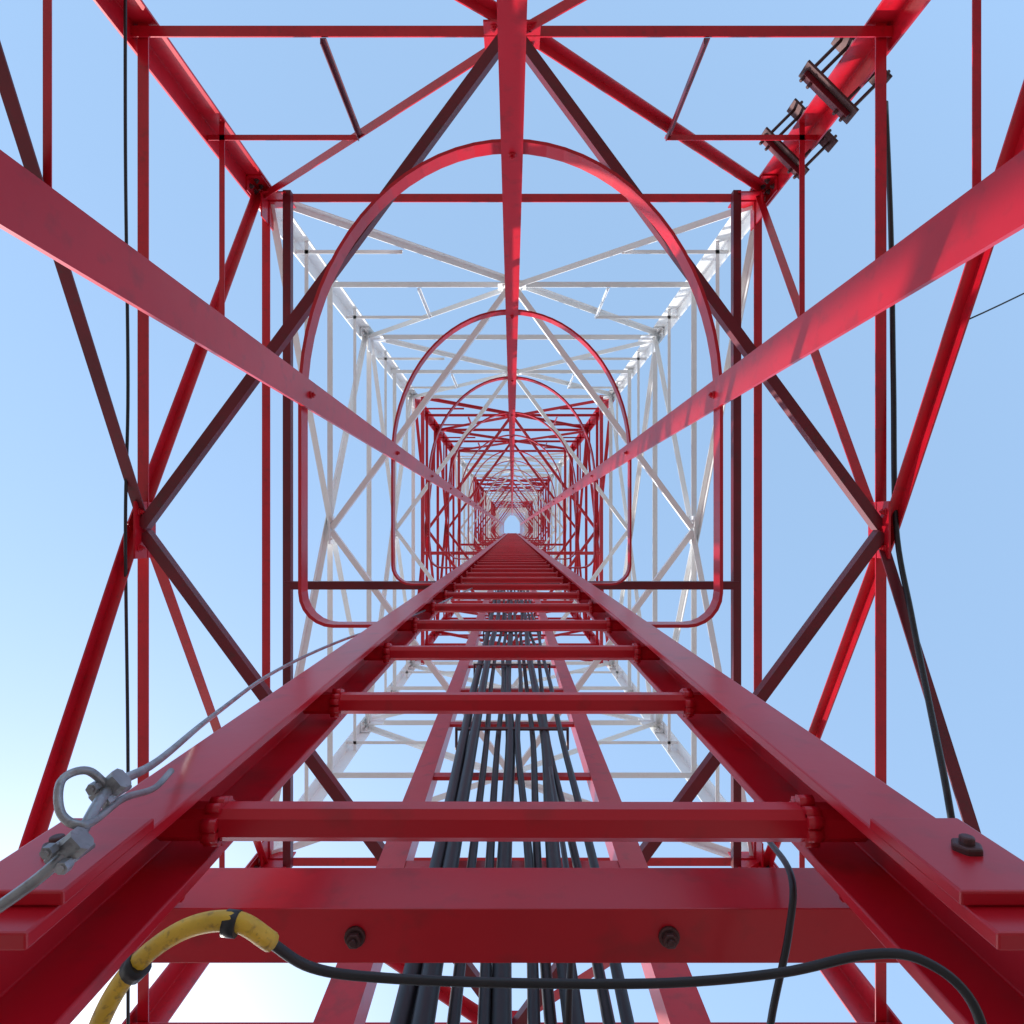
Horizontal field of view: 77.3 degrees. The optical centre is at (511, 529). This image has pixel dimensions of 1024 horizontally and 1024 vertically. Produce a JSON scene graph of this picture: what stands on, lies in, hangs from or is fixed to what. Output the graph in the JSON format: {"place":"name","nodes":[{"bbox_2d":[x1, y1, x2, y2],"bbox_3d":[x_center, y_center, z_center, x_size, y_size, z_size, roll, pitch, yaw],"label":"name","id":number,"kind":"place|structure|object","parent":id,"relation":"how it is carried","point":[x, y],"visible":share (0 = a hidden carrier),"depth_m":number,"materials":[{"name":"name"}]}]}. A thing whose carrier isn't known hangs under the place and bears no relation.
{"place":"outdoors","nodes":[
{"label":"outdoors","id":0,"kind":"place"},
{"bbox_2d":[0,0,1023,1023],"label":"sky","id":1,"kind":"structure","parent":0,"point":[62,481],"materials":[{"name":"blue"}]},
{"label":"ground","id":2,"kind":"structure","parent":0,"visible":0},
{"bbox_2d":[0,0,1023,1023],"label":"lattice tower","id":3,"kind":"structure","parent":2,"relation":"on","point":[399,918],"depth_m":2.51,"materials":[{"name":"red metal"}]},
{"bbox_2d":[123,0,129,1023],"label":"grounding conductor","id":4,"kind":"object","parent":3,"relation":"attached to","point":[127,413],"visible":0.72,"depth_m":2.40,"materials":[{"name":"black rubber"}]},
{"bbox_2d":[0,0,1023,1023],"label":"caged ladder","id":5,"kind":"object","parent":3,"relation":"attached to","point":[897,867],"visible":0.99,"depth_m":0.58,"materials":[{"name":"red metal"}]},
{"bbox_2d":[89,908,278,1023],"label":"yellow hose","id":6,"kind":"object","parent":5,"relation":"attached to","point":[135,967],"visible":1,"depth_m":0.24,"materials":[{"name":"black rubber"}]},
{"bbox_2d":[0,588,472,912],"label":"steel wire rope","id":7,"kind":"object","parent":5,"relation":"attached to","point":[63,855],"visible":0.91,"depth_m":0.28,"materials":[{"name":"silver metal"}]},
{"bbox_2d":[271,940,986,1023],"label":"control cable","id":8,"kind":"object","parent":5,"relation":"attached to","point":[286,954],"visible":1,"depth_m":0.28,"materials":[{"name":"black rubber"}]},
{"bbox_2d":[313,590,710,1023],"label":"cable tray","id":9,"kind":"object","parent":3,"relation":"attached to","point":[345,1002],"visible":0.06,"depth_m":1.59,"materials":[{"name":"red paint"}]},
{"bbox_2d":[390,590,634,1023],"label":"feeder cable bundle","id":10,"kind":"object","parent":3,"relation":"attached to","point":[415,1004],"visible":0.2,"depth_m":1.46,"materials":[{"name":"black rubber"}]},
{"bbox_2d":[548,766,573,1023],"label":"coaxial jumper cable","id":11,"kind":"object","parent":10,"relation":"attached to","point":[569,997],"visible":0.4,"depth_m":0.83,"materials":[{"name":"black rubber"}]},
{"bbox_2d":[767,842,796,1023],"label":"coaxial jumper cable","id":12,"kind":"object","parent":3,"relation":"attached to","point":[778,983],"visible":0.92,"depth_m":0.45,"materials":[{"name":"black rubber"}]},
{"bbox_2d":[759,98,837,178],"bbox_3d":[1.430,-1.950,3.200,0.300,0.090,0.300,-45,-90,0],"label":"mounting clamp","id":13,"kind":"object","parent":3,"relation":"attached to","point":[784,154],"visible":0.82,"depth_m":3.19,"materials":[{"name":"grey metal"}]},
{"bbox_2d":[799,38,892,123],"bbox_3d":[1.430,-1.950,2.750,0.300,0.090,0.300,-45,-90,0],"label":"mounting clamp","id":14,"kind":"object","parent":3,"relation":"attached to","point":[828,92],"visible":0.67,"depth_m":2.74,"materials":[{"name":"grey metal"}]},
{"bbox_2d":[887,101,954,817],"bbox_3d":[1.427,-0.245,2.101,0.207,1.217,3.129,9,-90,0],"label":"coaxial jumper cable","id":15,"kind":"object","parent":3,"relation":"attached to","point":[932,720],"visible":0.73,"depth_m":2.42,"materials":[{"name":"black rubber"}]},
{"bbox_2d":[970,293,1023,318],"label":"overhead wire","id":16,"kind":"object","parent":3,"relation":"attached to","point":[996,306],"visible":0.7,"depth_m":9.49,"materials":[{"name":"grey metal"}]}
]}

